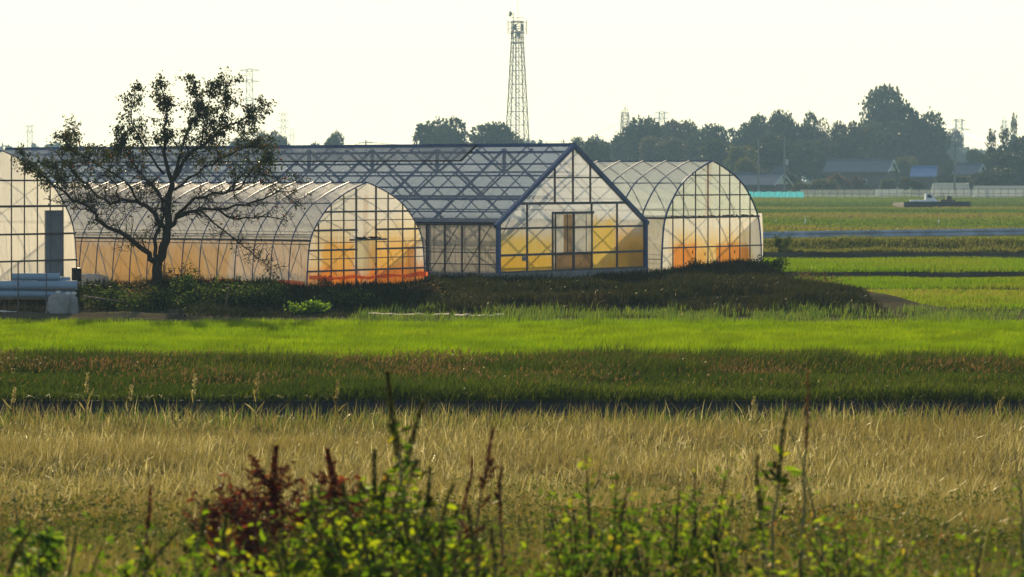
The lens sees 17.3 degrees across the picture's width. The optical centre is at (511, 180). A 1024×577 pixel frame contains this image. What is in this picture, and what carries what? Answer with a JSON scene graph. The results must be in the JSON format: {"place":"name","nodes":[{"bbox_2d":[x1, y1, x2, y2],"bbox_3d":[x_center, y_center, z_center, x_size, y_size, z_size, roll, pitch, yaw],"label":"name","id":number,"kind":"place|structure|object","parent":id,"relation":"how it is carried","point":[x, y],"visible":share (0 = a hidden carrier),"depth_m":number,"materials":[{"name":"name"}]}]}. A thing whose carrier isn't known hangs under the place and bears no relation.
{"place":"outdoors","nodes":[
{"label":"outdoors","id":0,"kind":"place"},
{"bbox_2d":[0,188,1023,576],"bbox_3d":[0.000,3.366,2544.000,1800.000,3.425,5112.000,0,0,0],"label":"ground","id":1,"kind":"structure","parent":0,"point":[892,302],"depth_m":103.40,"materials":[{"name":"green plant"}]},
{"bbox_2d":[8,490,38,576],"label":"leafy weed","id":2,"kind":"object","parent":1,"relation":"on","point":[17,531],"visible":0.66,"depth_m":22.99,"materials":[{"name":"green plant"}]},
{"bbox_2d":[0,261,77,310],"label":"pipe rack","id":3,"kind":"object","parent":1,"relation":"on","point":[18,297],"visible":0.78,"depth_m":103.13,"materials":[{"name":"metal"}]},
{"bbox_2d":[0,290,74,296],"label":"pipe","id":4,"kind":"object","parent":3,"relation":"on","point":[24,293],"visible":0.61,"depth_m":103.47,"materials":[{"name":"plastic"}]},
{"bbox_2d":[0,281,77,289],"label":"pipe","id":5,"kind":"object","parent":4,"relation":"on","point":[23,285],"visible":1,"depth_m":103.42,"materials":[{"name":"plastic"}]},
{"bbox_2d":[0,150,81,282],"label":"tunnel greenhouse","id":6,"kind":"object","parent":1,"relation":"on","point":[37,231],"visible":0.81,"depth_m":105.75,"materials":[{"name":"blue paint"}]},
{"bbox_2d":[45,210,63,276],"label":"door panel","id":7,"kind":"structure","parent":6,"relation":"in","point":[55,224],"depth_m":106.55,"materials":[{"name":"grey metal"}]},
{"bbox_2d":[17,492,66,576],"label":"leafy weed","id":8,"kind":"object","parent":1,"relation":"on","point":[51,536],"visible":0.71,"depth_m":22.84,"materials":[{"name":"green plant"}]},
{"bbox_2d":[45,291,69,313],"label":"sack","id":9,"kind":"object","parent":1,"relation":"on","point":[58,302],"visible":0.92,"depth_m":101.77,"materials":[{"name":"plastic"}]},
{"bbox_2d":[0,512,150,576],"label":"shrub","id":10,"kind":"object","parent":1,"relation":"on","point":[101,555],"visible":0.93,"depth_m":22.05,"materials":[{"name":"green plant"}]},
{"bbox_2d":[77,276,139,310],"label":"bush","id":11,"kind":"object","parent":1,"relation":"on","point":[107,294],"visible":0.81,"depth_m":104.05,"materials":[{"name":"green plant"}]},
{"bbox_2d":[52,527,220,576],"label":"shrub","id":12,"kind":"object","parent":1,"relation":"on","point":[160,573],"visible":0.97,"depth_m":21.93,"materials":[{"name":"green plant"}]},
{"bbox_2d":[10,66,314,291],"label":"persimmon tree","id":13,"kind":"object","parent":1,"relation":"on","point":[201,110],"visible":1,"depth_m":104.75,"materials":[{"name":"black plant"}]},
{"bbox_2d":[107,281,223,312],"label":"bush","id":14,"kind":"object","parent":1,"relation":"on","point":[154,300],"visible":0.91,"depth_m":101.72,"materials":[{"name":"green plant"}]},
{"bbox_2d":[167,263,214,298],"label":"bush","id":15,"kind":"object","parent":1,"relation":"on","point":[186,282],"visible":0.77,"depth_m":103.57,"materials":[{"name":"green plant"}]},
{"bbox_2d":[178,498,210,576],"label":"amaranth weed","id":16,"kind":"object","parent":1,"relation":"on","point":[203,526],"visible":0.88,"depth_m":23.00,"materials":[{"name":"green plant"}]},
{"bbox_2d":[176,471,242,576],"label":"red weed","id":17,"kind":"object","parent":1,"relation":"on","point":[215,526],"visible":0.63,"depth_m":24.79,"materials":[{"name":"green plant"}]},
{"bbox_2d":[179,274,291,306],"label":"bush","id":18,"kind":"object","parent":1,"relation":"on","point":[244,294],"visible":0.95,"depth_m":102.40,"materials":[{"name":"green plant"}]},
{"bbox_2d":[52,182,427,286],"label":"tunnel greenhouse","id":19,"kind":"object","parent":1,"relation":"on","point":[340,232],"visible":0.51,"depth_m":109.84,"materials":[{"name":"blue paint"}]},
{"bbox_2d":[357,240,375,268],"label":"door","id":20,"kind":"structure","parent":19,"relation":"in","point":[366,248],"depth_m":109.51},
{"bbox_2d":[207,463,286,576],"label":"red weed","id":21,"kind":"object","parent":1,"relation":"on","point":[228,509],"visible":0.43,"depth_m":24.60,"materials":[{"name":"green plant"}]},
{"bbox_2d":[206,484,297,576],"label":"red weed","id":22,"kind":"object","parent":1,"relation":"on","point":[255,520],"visible":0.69,"depth_m":23.98,"materials":[{"name":"green plant"}]},
{"bbox_2d":[215,444,307,575],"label":"red weed","id":23,"kind":"object","parent":1,"relation":"on","point":[274,486],"visible":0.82,"depth_m":24.47,"materials":[{"name":"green plant"}]},
{"bbox_2d":[222,527,319,576],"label":"amaranth weed","id":24,"kind":"object","parent":1,"relation":"on","point":[302,552],"visible":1,"depth_m":21.57,"materials":[{"name":"green plant"}]},
{"bbox_2d":[191,510,364,576],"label":"shrub","id":25,"kind":"object","parent":1,"relation":"on","point":[269,573],"visible":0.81,"depth_m":22.00,"materials":[{"name":"green plant"}]},
{"bbox_2d":[283,296,331,313],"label":"bush","id":26,"kind":"object","parent":1,"relation":"on","point":[313,306],"visible":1,"depth_m":100.23,"materials":[{"name":"green plant"}]},
{"bbox_2d":[258,473,362,569],"bbox_3d":[-1.539,2.618,24.401,0.715,0.993,0.708,0,0,-32],"label":"red weed","id":27,"kind":"object","parent":1,"relation":"on","point":[291,513],"visible":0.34,"depth_m":24.39,"materials":[{"name":"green plant"}]},
{"bbox_2d":[275,484,346,576],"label":"amaranth weed","id":28,"kind":"object","parent":1,"relation":"on","point":[319,507],"visible":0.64,"depth_m":22.90,"materials":[{"name":"green plant"}]},
{"bbox_2d":[4,143,648,279],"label":"gable greenhouse","id":29,"kind":"object","parent":1,"relation":"on","point":[561,209],"visible":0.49,"depth_m":120.27,"materials":[{"name":"clear glass"}]},
{"bbox_2d":[554,213,573,269],"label":"door","id":30,"kind":"structure","parent":29,"relation":"in","point":[565,261],"depth_m":119.10,"materials":[{"name":"glass"}]},
{"bbox_2d":[574,213,592,269],"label":"door","id":31,"kind":"structure","parent":29,"relation":"in","point":[583,237],"depth_m":120.24,"materials":[{"name":"glass"}]},
{"bbox_2d":[273,448,387,564],"bbox_3d":[-1.200,2.514,24.220,0.683,1.181,0.811,0,0,39],"label":"red weed","id":32,"kind":"object","parent":1,"relation":"on","point":[331,492],"visible":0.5,"depth_m":24.25,"materials":[{"name":"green plant"}]},
{"bbox_2d":[300,512,404,576],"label":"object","id":33,"kind":"object","parent":1,"relation":"on","point":[334,533],"visible":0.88,"depth_m":21.78,"materials":[{"name":"green plant"}]},
{"bbox_2d":[340,482,396,576],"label":"amaranth weed","id":34,"kind":"object","parent":1,"relation":"on","point":[370,528],"visible":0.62,"depth_m":22.48,"materials":[{"name":"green plant"}]},
{"bbox_2d":[347,449,407,570],"bbox_3d":[-0.923,2.476,23.495,0.525,1.212,0.336,0,0,0],"label":"amaranth weed","id":35,"kind":"object","parent":1,"relation":"on","point":[372,490],"visible":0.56,"depth_m":23.50,"materials":[{"name":"green plant"}]},
{"bbox_2d":[318,476,440,571],"bbox_3d":[-0.920,2.530,22.906,0.865,1.019,0.728,0,0,0],"label":"amaranth weed","id":36,"kind":"object","parent":1,"relation":"on","point":[370,516],"visible":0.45,"depth_m":22.99,"materials":[{"name":"green plant"}]},
{"bbox_2d":[330,528,439,576],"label":"amaranth weed","id":37,"kind":"object","parent":1,"relation":"on","point":[378,570],"visible":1,"depth_m":21.34,"materials":[{"name":"green plant"}]},
{"bbox_2d":[373,399,426,552],"bbox_3d":[-0.816,2.347,24.297,0.429,1.545,0.259,0,0,0],"label":"amaranth weed","id":38,"kind":"object","parent":1,"relation":"on","point":[411,438],"visible":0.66,"depth_m":24.30,"materials":[{"name":"green plant"}]},
{"bbox_2d":[381,369,422,560],"bbox_3d":[-0.832,2.220,24.028,0.449,1.752,0.388,0,0,0],"label":"amaranth weed","id":39,"kind":"object","parent":1,"relation":"on","point":[392,425],"visible":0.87,"depth_m":24.00,"materials":[{"name":"green plant"}]},
{"bbox_2d":[362,498,447,576],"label":"amaranth weed","id":40,"kind":"object","parent":1,"relation":"on","point":[425,526],"visible":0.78,"depth_m":22.38,"materials":[{"name":"green plant"}]},
{"bbox_2d":[296,484,525,576],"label":"shrub","id":41,"kind":"object","parent":1,"relation":"on","point":[427,549],"visible":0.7,"depth_m":21.95,"materials":[{"name":"green plant"}]},
{"bbox_2d":[383,466,455,574],"bbox_3d":[-0.641,2.492,22.860,0.384,1.113,0.363,0,0,35],"label":"amaranth weed","id":42,"kind":"object","parent":1,"relation":"on","point":[428,502],"visible":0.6,"depth_m":22.80,"materials":[{"name":"green plant"}]},
{"bbox_2d":[375,530,481,576],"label":"amaranth weed","id":43,"kind":"object","parent":1,"relation":"on","point":[453,550],"visible":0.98,"depth_m":21.58,"materials":[{"name":"green plant"}]},
{"bbox_2d":[395,482,486,576],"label":"amaranth weed","id":44,"kind":"object","parent":1,"relation":"on","point":[448,527],"visible":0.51,"depth_m":23.19,"materials":[{"name":"green plant"}]},
{"bbox_2d":[412,115,473,143],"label":"tree","id":45,"kind":"object","parent":1,"relation":"on","point":[445,132],"visible":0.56,"depth_m":737.36,"materials":[{"name":"green plant"}]},
{"bbox_2d":[0,271,893,318],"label":"bank undergrowth","id":46,"kind":"object","parent":1,"relation":"on","point":[643,288],"visible":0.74,"depth_m":103.74,"materials":[{"name":"green plant"}]},
{"bbox_2d":[456,506,490,576],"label":"amaranth weed","id":47,"kind":"object","parent":1,"relation":"on","point":[471,547],"visible":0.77,"depth_m":22.59,"materials":[{"name":"green plant"}]},
{"bbox_2d":[459,426,498,575],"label":"rusty weed","id":48,"kind":"object","parent":1,"relation":"on","point":[488,464],"visible":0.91,"depth_m":24.00,"materials":[{"name":"red plant"}]},
{"bbox_2d":[474,466,508,576],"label":"rusty weed","id":49,"kind":"object","parent":1,"relation":"on","point":[498,496],"visible":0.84,"depth_m":23.50,"materials":[{"name":"brown plant"}]},
{"bbox_2d":[468,121,523,143],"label":"tree","id":50,"kind":"object","parent":1,"relation":"on","point":[493,133],"visible":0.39,"depth_m":730.11,"materials":[{"name":"green plant"}]},
{"bbox_2d":[0,497,1020,576],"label":"wispy stems","id":51,"kind":"object","parent":1,"relation":"on","point":[234,559],"visible":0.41,"depth_m":24.46,"materials":[{"name":"green plant"}]},
{"bbox_2d":[0,345,1022,361],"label":"foxtail fringe","id":52,"kind":"object","parent":1,"relation":"on","point":[466,354],"visible":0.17,"depth_m":72.05,"materials":[{"name":"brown plant"}]},
{"bbox_2d":[0,400,1023,428],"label":"irrigation ditch","id":53,"kind":"object","parent":1,"relation":"in","point":[293,405],"visible":0.17,"depth_m":61.55,"materials":[{"name":"liquid"}]},
{"bbox_2d":[0,468,1023,576],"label":"ground weeds","id":54,"kind":"object","parent":1,"relation":"on","point":[784,536],"visible":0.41,"depth_m":30.68,"materials":[{"name":"green plant"}]},
{"bbox_2d":[0,398,1023,576],"bbox_3d":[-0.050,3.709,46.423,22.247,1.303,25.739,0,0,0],"label":"dry meadow","id":55,"kind":"structure","parent":1,"relation":"on","point":[981,459],"depth_m":48.85,"materials":[{"name":"beige plant"}]},
{"bbox_2d":[0,339,1023,398],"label":"weed strip","id":56,"kind":"object","parent":1,"relation":"on","point":[956,380],"visible":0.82,"depth_m":66.63,"materials":[{"name":"green plant"}]},
{"bbox_2d":[0,346,1023,392],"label":"weed seed heads","id":57,"kind":"object","parent":56,"relation":"on","point":[423,354],"visible":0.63,"depth_m":68.42,"materials":[{"name":"plant"}]},
{"bbox_2d":[0,316,1023,362],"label":"rice crop","id":58,"kind":"object","parent":1,"relation":"on","point":[332,335],"visible":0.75,"depth_m":82.66,"materials":[{"name":"green plant"}]},
{"bbox_2d":[0,512,1023,576],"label":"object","id":59,"kind":"object","parent":1,"relation":"on","point":[756,565],"visible":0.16,"depth_m":28.89,"materials":[{"name":"green plant"}]},
{"bbox_2d":[0,388,1023,402],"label":"ditch overhang","id":60,"kind":"object","parent":1,"relation":"on","point":[633,396],"visible":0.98,"depth_m":61.56,"materials":[{"name":"green plant"}]},
{"bbox_2d":[0,396,1023,434],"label":"ditch fringe","id":61,"kind":"object","parent":1,"relation":"on","point":[826,415],"visible":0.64,"depth_m":57.73,"materials":[{"name":"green plant"}]},
{"bbox_2d":[530,448,637,576],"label":"shrub","id":62,"kind":"object","parent":1,"relation":"on","point":[588,521],"visible":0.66,"depth_m":23.55,"materials":[{"name":"green plant"}]},
{"bbox_2d":[572,524,619,576],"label":"leafy weed","id":63,"kind":"object","parent":1,"relation":"on","point":[591,561],"visible":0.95,"depth_m":22.38,"materials":[{"name":"green plant"}]},
{"bbox_2d":[582,139,613,160],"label":"tree","id":64,"kind":"object","parent":1,"relation":"on","point":[594,152],"visible":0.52,"depth_m":688.38,"materials":[{"name":"green plant"}]},
{"bbox_2d":[524,497,674,576],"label":"shrub","id":65,"kind":"object","parent":1,"relation":"on","point":[623,560],"visible":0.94,"depth_m":22.60,"materials":[{"name":"green plant"}]},
{"bbox_2d":[619,114,672,160],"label":"tree","id":66,"kind":"object","parent":1,"relation":"on","point":[634,133],"visible":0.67,"depth_m":786.51,"materials":[{"name":"green plant"}]},
{"bbox_2d":[575,475,739,576],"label":"shrub","id":67,"kind":"object","parent":1,"relation":"on","point":[692,554],"visible":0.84,"depth_m":23.34,"materials":[{"name":"green plant"}]},
{"bbox_2d":[638,135,688,160],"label":"tree","id":68,"kind":"object","parent":1,"relation":"on","point":[670,149],"visible":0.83,"depth_m":756.91,"materials":[{"name":"green plant"}]},
{"bbox_2d":[593,160,762,271],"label":"tunnel greenhouse","id":69,"kind":"object","parent":1,"relation":"on","point":[704,211],"visible":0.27,"depth_m":127.07,"materials":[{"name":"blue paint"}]},
{"bbox_2d":[660,118,699,160],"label":"tree","id":70,"kind":"object","parent":1,"relation":"on","point":[681,133],"visible":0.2,"depth_m":798.26,"materials":[{"name":"green plant"}]},
{"bbox_2d":[347,298,1023,323],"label":"tuft row","id":71,"kind":"object","parent":1,"relation":"on","point":[687,315],"visible":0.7,"depth_m":97.18,"materials":[{"name":"green plant"}]},
{"bbox_2d":[596,257,793,279],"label":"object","id":72,"kind":"object","parent":1,"relation":"on","point":[728,266],"visible":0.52,"depth_m":120.03,"materials":[{"name":"green plant"}]},
{"bbox_2d":[639,456,759,576],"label":"shrub","id":73,"kind":"object","parent":1,"relation":"on","point":[742,548],"visible":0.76,"depth_m":23.75,"materials":[{"name":"green plant"}]},
{"bbox_2d":[681,123,727,160],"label":"tree","id":74,"kind":"object","parent":1,"relation":"on","point":[707,132],"visible":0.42,"depth_m":778.63,"materials":[{"name":"green plant"}]},
{"bbox_2d":[698,138,732,167],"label":"tree","id":75,"kind":"object","parent":1,"relation":"on","point":[717,150],"visible":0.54,"depth_m":716.14,"materials":[{"name":"green plant"}]},
{"bbox_2d":[723,144,761,171],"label":"tree","id":76,"kind":"object","parent":1,"relation":"on","point":[735,154],"visible":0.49,"depth_m":698.35,"materials":[{"name":"green plant"}]},
{"bbox_2d":[723,112,768,150],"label":"tree","id":77,"kind":"object","parent":1,"relation":"on","point":[754,129],"visible":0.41,"depth_m":818.21,"materials":[{"name":"green plant"}]},
{"bbox_2d":[746,453,772,576],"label":"amaranth weed","id":78,"kind":"object","parent":1,"relation":"on","point":[759,506],"visible":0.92,"depth_m":23.39,"materials":[{"name":"green plant"}]},
{"bbox_2d":[745,132,793,169],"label":"tree","id":79,"kind":"object","parent":1,"relation":"on","point":[771,149],"visible":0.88,"depth_m":717.10,"materials":[{"name":"green plant"}]},
{"bbox_2d":[747,408,794,576],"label":"amaranth weed","id":80,"kind":"object","parent":1,"relation":"on","point":[783,479],"visible":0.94,"depth_m":24.00,"materials":[{"name":"green plant"}]},
{"bbox_2d":[765,109,789,141],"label":"tree","id":81,"kind":"object","parent":1,"relation":"on","point":[774,125],"visible":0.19,"depth_m":798.86,"materials":[{"name":"green plant"}]},
{"bbox_2d":[779,109,818,182],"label":"tree","id":82,"kind":"object","parent":1,"relation":"on","point":[804,131],"visible":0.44,"depth_m":808.01,"materials":[{"name":"green plant"}]},
{"bbox_2d":[788,139,816,180],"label":"tree","id":83,"kind":"object","parent":1,"relation":"on","point":[803,155],"visible":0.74,"depth_m":738.08,"materials":[{"name":"green plant"}]},
{"bbox_2d":[797,370,811,572],"bbox_3d":[2.176,2.280,24.986,0.116,1.750,0.088,0,0,0],"label":"seeding grass stalk","id":84,"kind":"object","parent":1,"relation":"on","point":[807,429],"visible":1,"depth_m":25.00,"materials":[{"name":"brown plant"}]},
{"bbox_2d":[788,431,843,575],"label":"leafy weed","id":85,"kind":"object","parent":1,"relation":"on","point":[795,472],"visible":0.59,"depth_m":23.99,"materials":[{"name":"green plant"}]},
{"bbox_2d":[802,147,838,192],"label":"tree","id":86,"kind":"object","parent":1,"relation":"on","point":[816,170],"visible":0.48,"depth_m":758.03,"materials":[{"name":"green plant"}]},
{"bbox_2d":[828,120,871,156],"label":"tree","id":87,"kind":"object","parent":1,"relation":"on","point":[860,135],"visible":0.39,"depth_m":788.22,"materials":[{"name":"green plant"}]},
{"bbox_2d":[786,504,930,576],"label":"shrub","id":88,"kind":"object","parent":1,"relation":"on","point":[849,567],"visible":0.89,"depth_m":22.37,"materials":[{"name":"green plant"}]},
{"bbox_2d":[755,515,996,576],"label":"shrub","id":89,"kind":"object","parent":1,"relation":"on","point":[857,555],"visible":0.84,"depth_m":22.64,"materials":[{"name":"green plant"}]},
{"bbox_2d":[858,83,909,189],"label":"tree","id":90,"kind":"object","parent":1,"relation":"on","point":[880,102],"visible":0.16,"depth_m":837.87,"materials":[{"name":"green plant"}]},
{"bbox_2d":[850,119,918,160],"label":"tree","id":91,"kind":"object","parent":1,"relation":"on","point":[887,143],"visible":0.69,"depth_m":810.49,"materials":[{"name":"green plant"}]},
{"bbox_2d":[763,228,1023,238],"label":"guardrail","id":92,"kind":"object","parent":1,"relation":"on","point":[988,232],"visible":0.41,"depth_m":165.90,"materials":[{"name":"metal"}]},
{"bbox_2d":[763,256,1023,311],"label":"crop strips","id":93,"kind":"object","parent":1,"relation":"on","point":[973,296],"visible":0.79,"depth_m":130.93,"materials":[{"name":"green plant"}]},
{"bbox_2d":[802,512,1023,576],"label":"shrub","id":94,"kind":"object","parent":1,"relation":"on","point":[946,556],"visible":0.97,"depth_m":22.34,"materials":[{"name":"green plant"}]},
{"bbox_2d":[882,102,946,160],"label":"tree","id":95,"kind":"object","parent":1,"relation":"on","point":[899,112],"visible":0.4,"depth_m":826.39,"materials":[{"name":"green plant"}]},
{"bbox_2d":[910,166,938,194],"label":"shed","id":96,"kind":"structure","parent":1,"relation":"on","point":[925,174],"depth_m":667.31,"materials":[{"name":"blue paint"}]},
{"bbox_2d":[906,112,951,165],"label":"tree","id":97,"kind":"object","parent":1,"relation":"on","point":[926,135],"visible":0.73,"depth_m":818.61,"materials":[{"name":"green plant"}]},
{"bbox_2d":[916,148,953,178],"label":"tree","id":98,"kind":"object","parent":1,"relation":"on","point":[932,158],"visible":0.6,"depth_m":796.60,"materials":[{"name":"green plant"}]},
{"bbox_2d":[931,183,970,196],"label":"tunnel","id":99,"kind":"structure","parent":1,"relation":"on","point":[936,187],"depth_m":598.14,"materials":[{"name":"white plastic"}]},
{"bbox_2d":[967,167,1018,185],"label":"shrub","id":100,"kind":"object","parent":1,"relation":"on","point":[992,176],"visible":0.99,"depth_m":648.41,"materials":[{"name":"green plant"}]},
{"bbox_2d":[973,186,1023,196],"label":"tunnel","id":101,"kind":"structure","parent":1,"relation":"on","point":[997,189],"depth_m":583.59,"materials":[{"name":"white plastic"}]},
{"bbox_2d":[977,151,1023,185],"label":"tree","id":102,"kind":"object","parent":1,"relation":"on","point":[1008,160],"visible":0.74,"depth_m":684.44,"materials":[{"name":"green plant"}]},
{"bbox_2d":[0,0,1023,180],"label":"sky","id":103,"kind":"structure","parent":0,"point":[368,70],"materials":[{"name":"white"}]},
{"bbox_2d":[506,11,529,142],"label":"antenna tower","id":104,"kind":"structure","parent":0,"point":[513,28],"depth_m":779.82,"materials":[{"name":"metal"}]},
{"bbox_2d":[732,172,793,191],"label":"house","id":105,"kind":"structure","parent":0,"point":[771,181],"depth_m":617.24,"materials":[{"name":"grey metal"}]},
{"bbox_2d":[822,158,899,194],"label":"house","id":106,"kind":"structure","parent":0,"point":[872,172],"depth_m":687.32,"materials":[{"name":"grey metal"}]},
{"bbox_2d":[752,196,1023,238],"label":"fields","id":107,"kind":"structure","parent":0,"point":[796,212],"depth_m":332.36,"materials":[{"name":"green plant"}]},
{"bbox_2d":[763,235,1023,252],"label":"roadside grass","id":108,"kind":"structure","parent":0,"point":[909,242],"depth_m":162.66,"materials":[{"name":"green plant"}]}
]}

